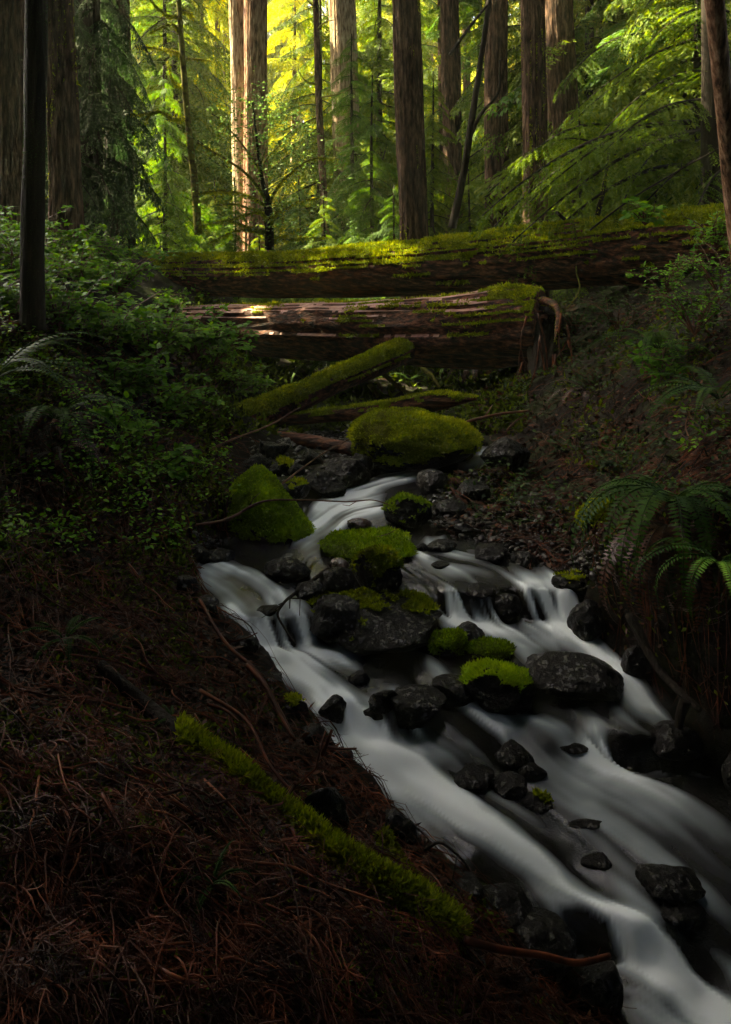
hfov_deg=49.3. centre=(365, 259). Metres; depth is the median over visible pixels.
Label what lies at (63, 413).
sword fern
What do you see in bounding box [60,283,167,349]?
leafy shrub
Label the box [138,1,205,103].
conifer tree
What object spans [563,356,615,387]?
leafy shrub
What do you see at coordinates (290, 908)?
dead stick
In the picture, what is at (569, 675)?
boulder
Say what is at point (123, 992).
dead stick
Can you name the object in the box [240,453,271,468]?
rock
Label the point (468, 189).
understory conifer
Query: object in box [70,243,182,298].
leafy shrub
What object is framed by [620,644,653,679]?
rock
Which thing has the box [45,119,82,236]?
understory conifer
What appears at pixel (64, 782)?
dead stick
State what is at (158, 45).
understory conifer
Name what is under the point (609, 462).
leafy shrub
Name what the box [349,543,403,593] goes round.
rock
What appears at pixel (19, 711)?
dead stick
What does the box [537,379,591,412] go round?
sword fern
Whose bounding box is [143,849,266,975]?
dead stick
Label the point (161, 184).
understory conifer
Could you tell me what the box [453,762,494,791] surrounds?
rock
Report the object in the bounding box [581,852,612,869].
rock
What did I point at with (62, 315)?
leafy shrub
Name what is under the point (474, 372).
sword fern
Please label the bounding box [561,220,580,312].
fallen branch
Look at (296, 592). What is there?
fallen branch
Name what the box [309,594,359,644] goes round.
rock
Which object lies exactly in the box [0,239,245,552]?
seedlings
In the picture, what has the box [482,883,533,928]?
rock
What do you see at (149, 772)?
dead stick
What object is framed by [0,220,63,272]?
leafy shrub
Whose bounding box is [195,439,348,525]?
fallen branch
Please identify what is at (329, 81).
understory conifer
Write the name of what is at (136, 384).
leafy shrub
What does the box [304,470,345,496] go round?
rock
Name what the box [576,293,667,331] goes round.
leafy shrub
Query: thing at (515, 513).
dead sprays
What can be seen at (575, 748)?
rock
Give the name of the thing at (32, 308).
bare sapling
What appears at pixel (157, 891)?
dead stick
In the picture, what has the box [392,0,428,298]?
conifer tree
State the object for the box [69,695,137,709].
dead stick
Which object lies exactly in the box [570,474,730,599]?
sword fern
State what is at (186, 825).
dead stick
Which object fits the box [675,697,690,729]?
fallen branch
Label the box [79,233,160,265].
leafy shrub
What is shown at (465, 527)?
rock
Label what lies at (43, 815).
dead stick
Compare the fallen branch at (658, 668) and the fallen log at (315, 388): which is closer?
the fallen branch at (658, 668)
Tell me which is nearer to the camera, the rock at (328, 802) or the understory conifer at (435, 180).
the rock at (328, 802)
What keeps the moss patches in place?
on the ground at (148, 285)
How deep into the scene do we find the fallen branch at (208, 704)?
2.60 m
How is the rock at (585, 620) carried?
on the ground at (148, 285)
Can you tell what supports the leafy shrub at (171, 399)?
on the ground at (148, 285)
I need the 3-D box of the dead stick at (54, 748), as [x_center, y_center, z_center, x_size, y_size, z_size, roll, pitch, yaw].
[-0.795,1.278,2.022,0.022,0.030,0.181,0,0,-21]
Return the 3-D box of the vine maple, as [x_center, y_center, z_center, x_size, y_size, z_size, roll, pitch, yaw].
[-1.243,-1.266,10.559,2.878,2.964,2.594,0,0,0]
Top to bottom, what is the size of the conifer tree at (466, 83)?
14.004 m
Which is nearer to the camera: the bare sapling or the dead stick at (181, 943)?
the dead stick at (181, 943)
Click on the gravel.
(592, 576)
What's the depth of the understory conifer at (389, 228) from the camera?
11.59 m
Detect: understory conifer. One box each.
[45,0,133,235]
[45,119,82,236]
[46,0,172,254]
[103,0,232,251]
[116,66,226,252]
[130,0,231,232]
[130,0,275,251]
[151,0,291,240]
[186,0,291,250]
[192,178,232,251]
[208,179,272,303]
[225,0,333,251]
[247,222,276,302]
[267,2,325,233]
[268,0,395,251]
[272,176,331,302]
[284,34,397,298]
[290,193,344,302]
[302,0,472,247]
[304,1,398,205]
[327,75,398,299]
[360,0,475,211]
[366,186,399,299]
[383,70,470,298]
[424,0,520,235]
[427,0,603,233]
[442,169,492,233]
[451,0,690,231]
[484,0,729,217]
[548,0,730,216]
[548,101,618,304]
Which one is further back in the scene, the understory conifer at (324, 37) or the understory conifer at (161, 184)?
the understory conifer at (324, 37)
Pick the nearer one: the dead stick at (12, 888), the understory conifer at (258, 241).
the dead stick at (12, 888)
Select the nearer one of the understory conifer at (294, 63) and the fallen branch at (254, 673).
the fallen branch at (254, 673)
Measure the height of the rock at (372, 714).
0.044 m
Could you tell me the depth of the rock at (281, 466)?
5.42 m
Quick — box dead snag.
[517,301,573,387]
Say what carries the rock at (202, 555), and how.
on the gravel
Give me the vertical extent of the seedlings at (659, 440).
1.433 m
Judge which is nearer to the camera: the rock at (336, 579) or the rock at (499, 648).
the rock at (499, 648)
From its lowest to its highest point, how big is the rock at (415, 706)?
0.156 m
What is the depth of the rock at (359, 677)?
3.32 m
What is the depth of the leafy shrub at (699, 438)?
3.87 m
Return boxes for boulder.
[223,463,316,543]
[306,586,442,655]
[346,406,483,470]
[457,656,536,714]
[505,907,576,985]
[525,650,623,701]
[574,960,623,1019]
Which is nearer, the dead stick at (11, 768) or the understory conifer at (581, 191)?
the dead stick at (11, 768)
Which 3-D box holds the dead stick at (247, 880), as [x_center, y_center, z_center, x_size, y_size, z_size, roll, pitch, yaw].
[-0.279,1.431,1.839,0.304,0.146,0.023,0,0,5]
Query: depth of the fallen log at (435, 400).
6.73 m
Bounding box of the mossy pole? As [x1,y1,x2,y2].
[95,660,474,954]
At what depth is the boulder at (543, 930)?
2.26 m
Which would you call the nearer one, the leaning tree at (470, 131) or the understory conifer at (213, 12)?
the leaning tree at (470, 131)
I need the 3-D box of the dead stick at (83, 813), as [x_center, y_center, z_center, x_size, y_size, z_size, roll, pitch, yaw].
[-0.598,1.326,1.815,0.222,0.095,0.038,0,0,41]
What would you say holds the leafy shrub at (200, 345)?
on the ground at (148, 285)
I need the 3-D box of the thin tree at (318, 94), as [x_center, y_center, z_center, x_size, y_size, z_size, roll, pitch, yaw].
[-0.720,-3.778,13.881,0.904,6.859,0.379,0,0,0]
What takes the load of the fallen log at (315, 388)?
on the ground at (148, 285)
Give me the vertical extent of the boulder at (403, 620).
0.170 m
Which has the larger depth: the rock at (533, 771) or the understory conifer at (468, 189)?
the understory conifer at (468, 189)
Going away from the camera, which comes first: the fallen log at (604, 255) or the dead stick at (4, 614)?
the dead stick at (4, 614)
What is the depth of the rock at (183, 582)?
3.57 m
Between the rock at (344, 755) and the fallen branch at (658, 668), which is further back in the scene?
the fallen branch at (658, 668)
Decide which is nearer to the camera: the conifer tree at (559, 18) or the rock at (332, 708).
the rock at (332, 708)
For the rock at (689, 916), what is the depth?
2.44 m
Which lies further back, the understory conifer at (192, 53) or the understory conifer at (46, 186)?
the understory conifer at (192, 53)
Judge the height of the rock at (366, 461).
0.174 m
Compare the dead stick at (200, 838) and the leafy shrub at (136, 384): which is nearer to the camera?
the dead stick at (200, 838)
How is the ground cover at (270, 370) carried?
on the ground at (148, 285)
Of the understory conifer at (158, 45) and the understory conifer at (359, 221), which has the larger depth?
the understory conifer at (158, 45)
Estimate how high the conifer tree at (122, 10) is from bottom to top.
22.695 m
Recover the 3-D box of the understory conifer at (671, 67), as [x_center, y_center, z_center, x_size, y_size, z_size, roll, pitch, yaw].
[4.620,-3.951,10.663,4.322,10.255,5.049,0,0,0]
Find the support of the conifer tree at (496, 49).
on the ground at (148, 285)
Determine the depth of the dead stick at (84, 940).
1.62 m
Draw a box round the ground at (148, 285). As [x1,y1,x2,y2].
[0,231,730,1023]
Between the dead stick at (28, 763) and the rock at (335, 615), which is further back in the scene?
the rock at (335, 615)
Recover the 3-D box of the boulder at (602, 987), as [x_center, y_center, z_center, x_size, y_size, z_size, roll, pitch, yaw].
[0.659,2.084,2.252,0.137,0.216,0.116,0,0,-20]
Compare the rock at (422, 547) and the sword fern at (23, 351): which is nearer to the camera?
the sword fern at (23, 351)
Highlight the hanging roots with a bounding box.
[529,296,730,549]
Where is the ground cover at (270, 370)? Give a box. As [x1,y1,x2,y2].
[181,290,534,438]
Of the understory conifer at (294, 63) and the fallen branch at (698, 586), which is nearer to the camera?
the fallen branch at (698, 586)
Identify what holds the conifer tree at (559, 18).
on the ground at (148, 285)
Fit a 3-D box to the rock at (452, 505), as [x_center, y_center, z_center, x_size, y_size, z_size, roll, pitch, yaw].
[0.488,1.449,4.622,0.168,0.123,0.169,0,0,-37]
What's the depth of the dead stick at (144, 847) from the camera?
1.81 m
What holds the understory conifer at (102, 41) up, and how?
on the ground at (148, 285)
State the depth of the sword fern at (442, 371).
8.65 m
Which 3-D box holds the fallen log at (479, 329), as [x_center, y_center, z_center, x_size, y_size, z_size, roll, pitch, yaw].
[-0.343,0.947,8.475,5.266,1.496,1.084,0,0,25]
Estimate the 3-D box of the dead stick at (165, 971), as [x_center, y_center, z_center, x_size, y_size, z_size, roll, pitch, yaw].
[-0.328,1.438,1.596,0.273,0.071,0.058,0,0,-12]
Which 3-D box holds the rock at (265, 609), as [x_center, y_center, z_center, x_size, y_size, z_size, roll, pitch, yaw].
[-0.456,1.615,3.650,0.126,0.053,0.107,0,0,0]
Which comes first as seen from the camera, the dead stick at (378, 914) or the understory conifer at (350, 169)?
the dead stick at (378, 914)
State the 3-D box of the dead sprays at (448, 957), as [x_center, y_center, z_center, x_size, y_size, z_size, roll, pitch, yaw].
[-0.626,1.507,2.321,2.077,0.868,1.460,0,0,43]
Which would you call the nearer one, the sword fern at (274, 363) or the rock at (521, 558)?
the rock at (521, 558)
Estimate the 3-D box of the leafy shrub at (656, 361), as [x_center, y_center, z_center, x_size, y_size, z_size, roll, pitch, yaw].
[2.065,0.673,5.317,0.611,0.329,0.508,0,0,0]
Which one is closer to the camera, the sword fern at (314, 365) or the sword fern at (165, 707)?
the sword fern at (165, 707)
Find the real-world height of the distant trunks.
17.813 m
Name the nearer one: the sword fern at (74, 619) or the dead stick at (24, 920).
the dead stick at (24, 920)
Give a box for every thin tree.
[125,0,213,234]
[297,0,349,239]
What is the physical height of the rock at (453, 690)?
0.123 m
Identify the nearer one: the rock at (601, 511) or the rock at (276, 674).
the rock at (276, 674)
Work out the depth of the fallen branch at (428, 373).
8.62 m
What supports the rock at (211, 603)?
on the ground at (148, 285)
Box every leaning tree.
[448,0,500,228]
[704,0,730,262]
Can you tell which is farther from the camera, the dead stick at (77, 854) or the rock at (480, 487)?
the rock at (480, 487)
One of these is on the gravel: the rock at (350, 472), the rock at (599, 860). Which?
the rock at (350, 472)
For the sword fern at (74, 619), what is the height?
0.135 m
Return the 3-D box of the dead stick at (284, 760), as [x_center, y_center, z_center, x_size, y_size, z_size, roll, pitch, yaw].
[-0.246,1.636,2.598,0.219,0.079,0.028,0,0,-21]
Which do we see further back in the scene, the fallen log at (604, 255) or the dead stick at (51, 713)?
the fallen log at (604, 255)
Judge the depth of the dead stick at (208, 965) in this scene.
1.61 m
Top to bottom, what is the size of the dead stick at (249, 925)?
0.154 m
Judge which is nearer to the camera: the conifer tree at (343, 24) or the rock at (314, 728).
the rock at (314, 728)
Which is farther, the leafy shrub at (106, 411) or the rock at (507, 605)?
the leafy shrub at (106, 411)
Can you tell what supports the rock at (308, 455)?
on the ground at (148, 285)
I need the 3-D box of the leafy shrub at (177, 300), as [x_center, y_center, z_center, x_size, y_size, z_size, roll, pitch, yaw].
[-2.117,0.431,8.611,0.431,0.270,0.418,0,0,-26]
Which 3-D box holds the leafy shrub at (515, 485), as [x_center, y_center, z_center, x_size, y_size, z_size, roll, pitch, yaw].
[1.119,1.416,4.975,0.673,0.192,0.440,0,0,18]
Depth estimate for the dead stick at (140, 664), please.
2.72 m
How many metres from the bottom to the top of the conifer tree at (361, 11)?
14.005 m
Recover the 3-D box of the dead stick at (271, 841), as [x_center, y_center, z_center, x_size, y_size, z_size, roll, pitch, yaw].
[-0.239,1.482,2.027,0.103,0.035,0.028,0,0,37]
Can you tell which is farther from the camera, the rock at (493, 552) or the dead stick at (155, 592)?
the rock at (493, 552)
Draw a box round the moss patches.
[0,294,730,1023]
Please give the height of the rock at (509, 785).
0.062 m
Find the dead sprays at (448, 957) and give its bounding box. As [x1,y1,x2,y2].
[0,555,529,1023]
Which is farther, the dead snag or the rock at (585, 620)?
the dead snag
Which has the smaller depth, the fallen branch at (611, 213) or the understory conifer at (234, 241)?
the fallen branch at (611, 213)
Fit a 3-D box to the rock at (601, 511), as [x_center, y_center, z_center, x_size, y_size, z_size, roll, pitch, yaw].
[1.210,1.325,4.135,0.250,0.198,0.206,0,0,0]
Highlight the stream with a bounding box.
[197,446,730,1023]
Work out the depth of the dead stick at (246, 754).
2.49 m
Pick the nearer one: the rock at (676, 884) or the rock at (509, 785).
the rock at (676, 884)
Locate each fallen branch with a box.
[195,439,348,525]
[198,598,295,743]
[198,688,310,810]
[206,702,239,722]
[208,407,299,451]
[225,499,388,523]
[245,663,292,738]
[254,730,325,811]
[262,568,328,645]
[319,743,356,749]
[320,729,332,756]
[382,373,411,393]
[420,367,453,388]
[424,841,508,928]
[463,935,611,966]
[466,405,528,421]
[506,414,524,430]
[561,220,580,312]
[589,148,718,230]
[625,612,701,712]
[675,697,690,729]
[680,487,702,590]
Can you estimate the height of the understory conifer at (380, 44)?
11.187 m
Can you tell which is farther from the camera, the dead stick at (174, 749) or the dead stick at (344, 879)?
the dead stick at (174, 749)
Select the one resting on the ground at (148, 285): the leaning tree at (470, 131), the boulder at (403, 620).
the leaning tree at (470, 131)
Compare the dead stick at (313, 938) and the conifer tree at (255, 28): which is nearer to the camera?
the dead stick at (313, 938)
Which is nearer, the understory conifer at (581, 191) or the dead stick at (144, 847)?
the dead stick at (144, 847)
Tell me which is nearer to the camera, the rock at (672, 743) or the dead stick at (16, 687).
the dead stick at (16, 687)
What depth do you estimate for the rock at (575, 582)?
3.81 m
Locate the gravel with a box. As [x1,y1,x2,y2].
[189,427,604,594]
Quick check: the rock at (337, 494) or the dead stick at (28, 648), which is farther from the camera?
the rock at (337, 494)
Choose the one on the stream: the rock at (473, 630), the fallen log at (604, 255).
the rock at (473, 630)
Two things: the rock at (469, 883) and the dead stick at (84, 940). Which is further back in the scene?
the rock at (469, 883)
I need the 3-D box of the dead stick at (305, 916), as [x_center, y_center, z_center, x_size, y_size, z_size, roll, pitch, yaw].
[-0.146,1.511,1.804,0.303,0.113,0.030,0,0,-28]
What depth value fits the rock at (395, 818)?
2.45 m
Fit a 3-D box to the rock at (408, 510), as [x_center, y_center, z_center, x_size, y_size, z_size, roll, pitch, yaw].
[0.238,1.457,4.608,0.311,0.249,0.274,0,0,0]
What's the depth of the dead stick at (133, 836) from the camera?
1.77 m
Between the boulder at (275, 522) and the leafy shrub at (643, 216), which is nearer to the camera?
the boulder at (275, 522)
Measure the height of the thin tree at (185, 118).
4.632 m
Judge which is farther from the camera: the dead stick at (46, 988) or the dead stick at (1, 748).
the dead stick at (1, 748)
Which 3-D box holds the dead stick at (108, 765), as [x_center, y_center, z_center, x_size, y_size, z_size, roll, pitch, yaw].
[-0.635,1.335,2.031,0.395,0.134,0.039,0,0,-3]
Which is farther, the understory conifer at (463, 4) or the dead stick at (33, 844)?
the understory conifer at (463, 4)
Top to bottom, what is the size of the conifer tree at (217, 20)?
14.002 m
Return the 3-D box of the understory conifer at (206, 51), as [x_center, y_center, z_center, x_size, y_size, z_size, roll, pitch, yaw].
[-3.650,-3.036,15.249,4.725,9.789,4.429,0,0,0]
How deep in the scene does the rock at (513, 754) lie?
2.98 m
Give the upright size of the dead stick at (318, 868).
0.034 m
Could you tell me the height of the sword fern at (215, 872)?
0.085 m
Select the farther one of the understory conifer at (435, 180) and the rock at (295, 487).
the understory conifer at (435, 180)
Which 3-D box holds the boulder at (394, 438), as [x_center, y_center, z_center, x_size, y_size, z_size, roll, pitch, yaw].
[0.346,1.262,5.599,0.981,0.432,0.777,0,0,0]
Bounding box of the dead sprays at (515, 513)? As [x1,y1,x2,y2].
[447,412,730,543]
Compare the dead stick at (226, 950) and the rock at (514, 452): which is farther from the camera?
the rock at (514, 452)
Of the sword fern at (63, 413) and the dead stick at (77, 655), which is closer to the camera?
the dead stick at (77, 655)
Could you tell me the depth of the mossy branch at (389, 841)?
2.31 m
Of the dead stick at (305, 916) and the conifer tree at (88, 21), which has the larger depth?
the conifer tree at (88, 21)
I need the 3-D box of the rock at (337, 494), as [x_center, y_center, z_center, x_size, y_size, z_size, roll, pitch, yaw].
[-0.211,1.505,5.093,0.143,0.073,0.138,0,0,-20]
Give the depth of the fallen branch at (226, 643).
3.01 m
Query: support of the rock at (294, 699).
on the ground at (148, 285)
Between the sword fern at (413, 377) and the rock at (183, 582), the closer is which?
the rock at (183, 582)
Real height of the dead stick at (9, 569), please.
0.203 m
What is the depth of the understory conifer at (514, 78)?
14.57 m
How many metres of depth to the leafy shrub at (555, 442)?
5.43 m
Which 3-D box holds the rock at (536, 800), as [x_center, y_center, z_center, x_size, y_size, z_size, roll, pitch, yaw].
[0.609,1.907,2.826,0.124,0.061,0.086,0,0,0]
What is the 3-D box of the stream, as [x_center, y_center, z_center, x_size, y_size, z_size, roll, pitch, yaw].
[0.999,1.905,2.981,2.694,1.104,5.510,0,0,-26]
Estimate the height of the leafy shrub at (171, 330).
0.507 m
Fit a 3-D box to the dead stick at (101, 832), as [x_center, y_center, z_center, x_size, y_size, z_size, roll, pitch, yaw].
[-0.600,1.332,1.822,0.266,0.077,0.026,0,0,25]
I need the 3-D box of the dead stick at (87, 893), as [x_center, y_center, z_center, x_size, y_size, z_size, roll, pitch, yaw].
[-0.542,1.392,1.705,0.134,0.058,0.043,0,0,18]
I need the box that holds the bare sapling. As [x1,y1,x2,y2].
[19,0,48,330]
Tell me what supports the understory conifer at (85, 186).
on the ground at (148, 285)
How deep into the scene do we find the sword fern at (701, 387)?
3.88 m
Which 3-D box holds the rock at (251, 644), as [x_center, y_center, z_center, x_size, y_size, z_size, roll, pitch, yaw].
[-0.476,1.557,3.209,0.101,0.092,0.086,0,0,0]
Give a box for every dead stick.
[0,555,69,612]
[0,611,28,642]
[0,678,65,701]
[0,721,17,774]
[0,760,52,785]
[0,767,16,817]
[0,882,127,900]
[2,902,122,992]
[7,890,67,982]
[12,964,67,1010]
[13,645,100,675]
[14,774,99,794]
[18,708,81,732]
[19,760,161,805]
[21,548,79,603]
[22,805,35,915]
[24,923,56,1023]
[28,631,68,663]
[35,775,62,912]
[39,757,189,808]
[40,745,85,830]
[48,740,56,790]
[50,712,134,740]
[50,739,144,798]
[53,793,81,905]
[57,753,83,882]
[58,898,112,1018]
[59,806,133,822]
[63,807,152,873]
[66,828,79,912]
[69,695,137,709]
[70,654,184,683]
[71,803,131,885]
[80,921,135,1023]
[82,709,170,776]
[82,904,126,974]
[83,810,123,874]
[84,641,177,681]
[85,891,129,933]
[99,977,264,994]
[100,792,156,940]
[101,704,195,722]
[110,794,202,844]
[120,827,192,931]
[128,563,174,611]
[130,635,193,710]
[131,827,170,848]
[133,765,180,796]
[133,956,268,988]
[138,875,275,972]
[139,791,185,887]
[140,614,180,660]
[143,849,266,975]
[147,941,247,979]
[150,738,199,752]
[161,788,260,810]
[161,821,219,875]
[162,791,291,889]
[169,935,248,1017]
[176,639,247,673]
[180,780,237,840]
[181,844,308,919]
[182,828,260,848]
[204,778,283,861]
[207,664,236,691]
[213,916,235,992]
[216,827,241,872]
[220,922,380,1009]
[223,855,384,903]
[232,828,348,916]
[237,915,360,932]
[238,747,281,774]
[254,759,338,791]
[254,829,287,854]
[259,753,319,766]
[262,960,313,1006]
[265,903,425,933]
[282,906,348,936]
[287,911,340,1010]
[291,829,329,881]
[313,872,369,892]
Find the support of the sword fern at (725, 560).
on the ground at (148, 285)
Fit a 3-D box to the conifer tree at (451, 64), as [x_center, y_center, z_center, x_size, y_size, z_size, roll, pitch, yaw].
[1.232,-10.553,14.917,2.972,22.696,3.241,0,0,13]
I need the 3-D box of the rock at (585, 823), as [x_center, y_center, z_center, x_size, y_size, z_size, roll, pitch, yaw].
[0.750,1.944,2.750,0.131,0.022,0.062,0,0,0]
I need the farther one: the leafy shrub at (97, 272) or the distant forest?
the distant forest
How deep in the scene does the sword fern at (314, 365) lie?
8.52 m
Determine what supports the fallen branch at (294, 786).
on the ground at (148, 285)
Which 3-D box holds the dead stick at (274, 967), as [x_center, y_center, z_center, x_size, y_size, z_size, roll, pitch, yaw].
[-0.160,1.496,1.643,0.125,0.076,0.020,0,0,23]
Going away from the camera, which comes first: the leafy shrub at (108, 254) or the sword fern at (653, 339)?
the sword fern at (653, 339)
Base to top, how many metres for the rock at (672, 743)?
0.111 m
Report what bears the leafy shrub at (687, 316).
on the ground at (148, 285)
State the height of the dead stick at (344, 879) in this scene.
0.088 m
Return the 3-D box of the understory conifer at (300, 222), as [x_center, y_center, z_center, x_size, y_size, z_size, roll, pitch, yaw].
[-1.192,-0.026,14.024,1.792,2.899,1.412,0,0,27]
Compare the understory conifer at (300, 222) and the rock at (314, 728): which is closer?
the rock at (314, 728)
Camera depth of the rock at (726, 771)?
2.89 m
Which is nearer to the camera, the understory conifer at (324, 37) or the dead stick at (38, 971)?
the dead stick at (38, 971)
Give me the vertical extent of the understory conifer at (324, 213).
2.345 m
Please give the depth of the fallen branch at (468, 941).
2.04 m
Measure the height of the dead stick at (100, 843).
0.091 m
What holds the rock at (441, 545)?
on the stream
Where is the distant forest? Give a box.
[45,0,730,205]
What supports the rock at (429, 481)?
on the ground at (148, 285)
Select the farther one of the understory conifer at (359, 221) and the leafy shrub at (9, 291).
the understory conifer at (359, 221)
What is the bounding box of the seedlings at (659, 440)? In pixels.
[441,271,730,547]
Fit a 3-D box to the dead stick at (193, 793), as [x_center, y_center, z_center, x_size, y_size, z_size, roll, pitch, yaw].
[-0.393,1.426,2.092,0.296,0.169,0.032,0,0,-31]
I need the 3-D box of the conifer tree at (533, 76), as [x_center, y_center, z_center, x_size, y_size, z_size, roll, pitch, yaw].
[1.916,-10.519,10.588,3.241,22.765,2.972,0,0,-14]
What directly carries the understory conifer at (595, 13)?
on the ground at (148, 285)
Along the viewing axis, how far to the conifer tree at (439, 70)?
16.99 m
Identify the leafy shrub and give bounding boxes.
[0,205,73,245]
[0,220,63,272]
[0,258,69,314]
[5,266,121,335]
[45,218,110,262]
[45,238,133,288]
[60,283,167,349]
[69,340,175,404]
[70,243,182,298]
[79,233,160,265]
[89,390,158,435]
[110,296,218,358]
[149,424,200,479]
[150,367,225,426]
[152,304,258,361]
[153,287,190,309]
[181,325,255,364]
[213,359,275,396]
[490,468,575,494]
[532,429,585,459]
[555,301,610,335]
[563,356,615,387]
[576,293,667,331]
[585,442,629,479]
[619,196,666,226]
[621,253,703,293]
[623,265,730,335]
[625,338,712,384]
[670,402,730,451]
[671,233,730,295]
[678,207,728,249]
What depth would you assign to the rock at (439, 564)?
4.05 m
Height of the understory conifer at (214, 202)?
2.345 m
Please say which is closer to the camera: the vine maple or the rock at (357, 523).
the rock at (357, 523)
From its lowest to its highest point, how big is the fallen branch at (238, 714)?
0.248 m
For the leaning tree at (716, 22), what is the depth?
5.13 m
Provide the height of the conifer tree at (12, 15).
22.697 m
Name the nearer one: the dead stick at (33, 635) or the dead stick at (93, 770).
the dead stick at (93, 770)
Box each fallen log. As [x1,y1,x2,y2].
[139,153,730,297]
[180,281,579,377]
[235,336,415,423]
[278,388,478,425]
[278,431,352,456]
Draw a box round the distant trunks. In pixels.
[140,0,598,170]
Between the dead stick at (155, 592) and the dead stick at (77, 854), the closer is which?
the dead stick at (77, 854)
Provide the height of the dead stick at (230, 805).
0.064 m
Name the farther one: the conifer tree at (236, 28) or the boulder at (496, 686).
the conifer tree at (236, 28)
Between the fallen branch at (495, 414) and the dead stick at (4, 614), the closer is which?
the dead stick at (4, 614)
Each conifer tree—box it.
[0,0,24,234]
[45,0,87,262]
[74,0,93,234]
[100,0,135,248]
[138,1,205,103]
[183,0,268,152]
[229,0,243,251]
[243,0,268,250]
[267,0,313,169]
[269,0,326,161]
[328,0,360,241]
[356,0,392,186]
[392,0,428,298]
[436,0,510,205]
[437,0,484,215]
[440,0,463,229]
[484,0,508,228]
[520,0,549,297]
[545,0,578,220]
[599,1,619,162]
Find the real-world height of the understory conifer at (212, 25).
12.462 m
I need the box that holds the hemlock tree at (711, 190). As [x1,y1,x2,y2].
[470,0,730,284]
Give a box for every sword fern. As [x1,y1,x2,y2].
[0,331,133,425]
[0,391,153,488]
[4,614,110,680]
[23,438,105,479]
[138,704,174,735]
[168,839,254,927]
[262,358,301,370]
[277,360,337,381]
[355,378,387,391]
[387,373,435,392]
[434,368,473,381]
[446,369,492,384]
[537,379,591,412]
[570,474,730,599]
[578,328,715,383]
[593,514,730,633]
[606,366,730,425]
[628,536,730,621]
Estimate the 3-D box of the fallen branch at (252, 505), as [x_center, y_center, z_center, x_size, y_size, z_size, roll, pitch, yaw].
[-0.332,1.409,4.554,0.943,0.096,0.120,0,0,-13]
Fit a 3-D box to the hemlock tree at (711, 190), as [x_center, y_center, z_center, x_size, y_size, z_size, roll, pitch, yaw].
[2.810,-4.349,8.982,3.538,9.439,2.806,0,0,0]
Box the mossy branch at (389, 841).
[371,824,464,911]
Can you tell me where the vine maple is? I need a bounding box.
[151,54,379,277]
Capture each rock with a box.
[175,575,200,595]
[192,545,210,564]
[194,594,218,616]
[209,549,234,561]
[235,635,259,654]
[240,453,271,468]
[256,604,278,615]
[260,441,289,458]
[261,670,281,684]
[264,557,310,580]
[270,454,294,476]
[279,692,308,721]
[283,476,310,501]
[288,462,305,475]
[295,580,325,599]
[299,448,323,465]
[300,723,324,745]
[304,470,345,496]
[304,787,349,834]
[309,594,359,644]
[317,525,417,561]
[318,566,355,591]
[318,694,346,723]
[323,457,370,487]
[323,492,344,497]
[327,557,349,568]
[333,750,353,764]
[347,518,371,528]
[347,670,369,684]
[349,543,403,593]
[352,453,373,470]
[363,708,382,719]
[368,690,397,714]
[381,490,432,527]
[385,809,417,845]
[391,684,446,729]
[416,469,450,494]
[416,543,428,551]
[427,539,456,551]
[427,626,468,656]
[431,561,449,568]
[431,673,475,708]
[434,498,466,516]
[440,869,483,903]
[449,521,473,531]
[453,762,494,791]
[455,479,491,502]
[455,621,484,641]
[465,635,516,660]
[468,582,495,598]
[474,543,508,562]
[480,437,530,472]
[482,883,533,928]
[491,771,526,799]
[494,593,522,617]
[494,739,533,769]
[510,551,537,566]
[518,762,547,780]
[520,785,554,812]
[551,567,587,594]
[560,743,587,754]
[567,599,605,640]
[567,818,601,828]
[574,497,611,532]
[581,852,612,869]
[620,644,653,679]
[635,863,705,903]
[652,720,704,760]
[660,900,705,931]
[721,752,730,790]
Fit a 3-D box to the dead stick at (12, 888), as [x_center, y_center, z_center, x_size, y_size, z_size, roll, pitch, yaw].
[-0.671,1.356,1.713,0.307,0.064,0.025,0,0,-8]
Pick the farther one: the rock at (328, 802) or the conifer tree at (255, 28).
the conifer tree at (255, 28)
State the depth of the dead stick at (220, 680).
2.92 m
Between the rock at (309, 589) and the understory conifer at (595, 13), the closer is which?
the rock at (309, 589)
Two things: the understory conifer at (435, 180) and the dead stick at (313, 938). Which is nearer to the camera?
the dead stick at (313, 938)

